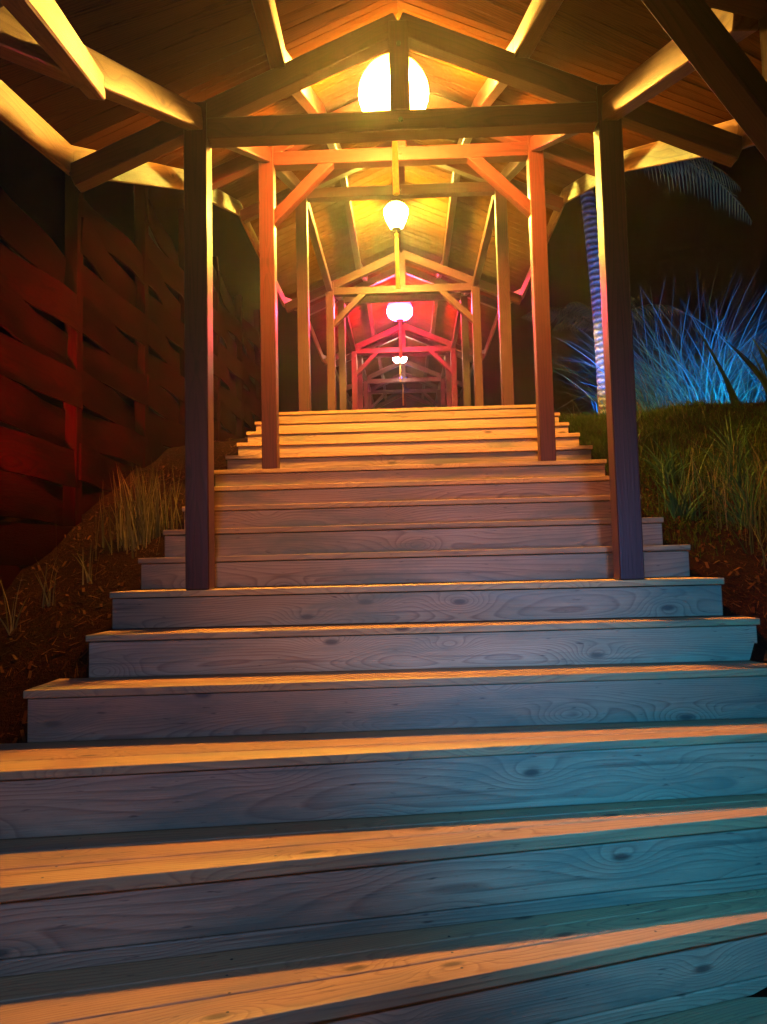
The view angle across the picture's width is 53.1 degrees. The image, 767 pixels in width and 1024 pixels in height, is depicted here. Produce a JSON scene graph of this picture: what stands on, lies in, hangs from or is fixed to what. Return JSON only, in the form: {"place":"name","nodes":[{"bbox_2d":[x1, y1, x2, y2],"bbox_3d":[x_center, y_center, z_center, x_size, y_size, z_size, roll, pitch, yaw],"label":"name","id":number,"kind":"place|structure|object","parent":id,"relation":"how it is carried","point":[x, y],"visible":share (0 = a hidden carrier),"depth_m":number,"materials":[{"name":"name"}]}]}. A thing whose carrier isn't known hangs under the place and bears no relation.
{"place":"outdoors","nodes":[
{"label":"outdoors","id":0,"kind":"place"},
{"bbox_2d":[0,402,766,996],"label":"ground","id":1,"kind":"structure","parent":0,"point":[24,650],"depth_m":3.74,"materials":[{"name":"soil"}]},
{"bbox_2d":[0,576,26,635],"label":"grass tuft","id":2,"kind":"object","parent":1,"relation":"on","point":[12,628],"visible":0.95,"depth_m":3.33,"materials":[{"name":"plant"}]},
{"bbox_2d":[34,556,57,607],"bbox_3d":[-1.554,0.314,3.546,0.119,0.281,0.148,1,-5,-24],"label":"grass tuft","id":3,"kind":"object","parent":1,"relation":"on","point":[49,597],"visible":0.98,"depth_m":3.54,"materials":[{"name":"plant"}]},
{"bbox_2d":[73,547,97,584],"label":"grass tuft","id":4,"kind":"object","parent":1,"relation":"on","point":[88,578],"visible":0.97,"depth_m":3.77,"materials":[{"name":"plant"}]},
{"bbox_2d":[0,173,260,596],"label":"woven fence","id":5,"kind":"object","parent":1,"relation":"on","point":[69,444],"visible":0.77,"depth_m":4.95,"materials":[{"name":"brown wood"}]},
{"bbox_2d":[96,460,183,557],"bbox_3d":[-1.327,-0.025,4.234,0.623,0.627,0.664,-5,-5,36],"label":"reed clump","id":6,"kind":"object","parent":1,"relation":"on","point":[143,526],"visible":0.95,"depth_m":4.28,"materials":[{"name":"plant"}]},
{"bbox_2d":[0,404,766,1023],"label":"staircase","id":7,"kind":"structure","parent":1,"relation":"on","point":[404,878],"depth_m":2.39,"materials":[{"name":"brown wood"}]},
{"bbox_2d":[0,0,766,589],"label":"covered walkway","id":8,"kind":"structure","parent":7,"relation":"on","point":[524,128],"depth_m":3.30,"materials":[{"name":"brown wood"}]},
{"bbox_2d":[359,53,427,195],"bbox_3d":[0.060,-2.238,4.331,0.394,0.922,0.394,-2,-4,2],"label":"paper lantern","id":9,"kind":"object","parent":8,"relation":"hanging from","point":[374,89],"visible":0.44,"depth_m":4.21,"materials":[{"name":"white paper"}]},
{"bbox_2d":[384,199,407,288],"bbox_3d":[0.137,-2.853,8.008,0.259,1.060,0.259,-2,-4,2],"label":"paper lantern","id":10,"kind":"object","parent":8,"relation":"hanging from","point":[395,212],"visible":1,"depth_m":7.96,"materials":[{"name":"white paper"}]},
{"bbox_2d":[387,302,411,358],"bbox_3d":[0.264,-3.009,12.290,0.406,1.142,0.406,-2,-4,2],"label":"paper lantern","id":11,"kind":"object","parent":8,"relation":"hanging from","point":[400,312],"visible":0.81,"depth_m":12.19,"materials":[{"name":"white paper"}]},
{"bbox_2d":[393,357,406,381],"bbox_3d":[0.356,-3.255,16.590,0.298,0.902,0.298,-2,-4,2],"label":"paper lantern","id":12,"kind":"object","parent":8,"relation":"hanging from","point":[400,361],"visible":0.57,"depth_m":16.54,"materials":[{"name":"white paper"}]},
{"bbox_2d":[399,374,403,405],"bbox_3d":[0.472,-3.095,18.781,0.194,0.992,0.194,-2,-4,2],"label":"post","id":13,"kind":"object","parent":8,"relation":"hanging from","point":[402,391],"visible":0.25,"depth_m":18.75,"materials":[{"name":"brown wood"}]},
{"bbox_2d":[0,436,766,742],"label":"leaf litter","id":14,"kind":"object","parent":1,"relation":"on","point":[752,609],"visible":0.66,"depth_m":3.62,"materials":[{"name":"brown plant"}]},
{"bbox_2d":[521,296,685,332],"bbox_3d":[3.489,-2.184,12.250,2.634,2.418,2.246,-2,-4,2],"label":"bush","id":15,"kind":"object","parent":1,"relation":"on","point":[573,314],"visible":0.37,"depth_m":12.16,"materials":[{"name":"green plant"}]},
{"bbox_2d":[601,401,663,444],"bbox_3d":[1.800,-0.590,5.300,0.477,0.481,0.681,0,-5,-17],"label":"strappy tuft","id":16,"kind":"object","parent":1,"relation":"on","point":[638,422],"visible":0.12,"depth_m":5.33,"materials":[{"name":"green plant"}]},
{"bbox_2d":[527,263,766,415],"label":"fountain grass","id":17,"kind":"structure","parent":1,"relation":"on","point":[755,391],"depth_m":8.65,"materials":[{"name":"blue plant"}]},
{"bbox_2d":[559,395,766,559],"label":"grass","id":18,"kind":"structure","parent":1,"relation":"on","point":[600,440],"depth_m":5.45,"materials":[{"name":"green plant"}]},
{"bbox_2d":[580,148,753,414],"bbox_3d":[2.671,-2.822,9.240,3.866,4.407,3.606,-2,-4,2],"label":"palm tree","id":19,"kind":"object","parent":1,"relation":"on","point":[589,210],"visible":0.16,"depth_m":9.21,"materials":[{"name":"grey plant"}]},
{"bbox_2d":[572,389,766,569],"bbox_3d":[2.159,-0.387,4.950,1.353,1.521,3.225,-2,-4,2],"label":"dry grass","id":20,"kind":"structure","parent":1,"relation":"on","point":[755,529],"depth_m":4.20,"materials":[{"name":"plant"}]},
{"bbox_2d":[639,430,718,483],"bbox_3d":[1.739,-0.332,4.677,0.626,0.372,0.510,-2,-5,14],"label":"strappy tuft","id":21,"kind":"object","parent":1,"relation":"on","point":[670,461],"visible":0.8,"depth_m":4.71,"materials":[{"name":"green plant"}]},
{"bbox_2d":[640,452,722,520],"bbox_3d":[1.657,-0.135,4.225,0.617,0.418,0.403,-2,-4,2],"label":"strappy tuft","id":22,"kind":"object","parent":1,"relation":"on","point":[674,506],"visible":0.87,"depth_m":4.19,"materials":[{"name":"green plant"}]},
{"bbox_2d":[684,408,764,463],"bbox_3d":[2.276,-0.496,5.007,0.661,0.428,0.434,1,-5,-24],"label":"strappy tuft","id":23,"kind":"object","parent":1,"relation":"on","point":[729,445],"visible":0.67,"depth_m":5.02,"materials":[{"name":"green plant"}]},
{"bbox_2d":[693,463,766,527],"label":"strappy tuft","id":24,"kind":"object","parent":1,"relation":"on","point":[739,516],"visible":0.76,"depth_m":4.02,"materials":[{"name":"green plant"}]},
{"bbox_2d":[694,425,766,491],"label":"strappy tuft","id":25,"kind":"object","parent":1,"relation":"on","point":[738,475],"visible":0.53,"depth_m":4.49,"materials":[{"name":"green plant"}]},
{"bbox_2d":[696,329,766,409],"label":"broad leaf plant","id":26,"kind":"object","parent":1,"relation":"on","point":[761,377],"visible":0.94,"depth_m":6.35,"materials":[{"name":"plant"}]},
{"bbox_2d":[0,16,766,447],"label":"sky","id":27,"kind":"structure","parent":0,"point":[672,234],"materials":[{"name":"black"}]},
{"bbox_2d":[568,400,645,414],"bbox_3d":[2.586,-0.960,8.742,1.107,0.598,1.175,-2,-4,2],"label":"shrub","id":28,"kind":"object","parent":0,"point":[598,408],"visible":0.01,"depth_m":8.61,"materials":[{"name":"plant"}]},
{"bbox_2d":[635,357,703,410],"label":"tall grass","id":29,"kind":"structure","parent":0,"point":[653,391],"depth_m":8.90,"materials":[{"name":"plant"}]}
]}

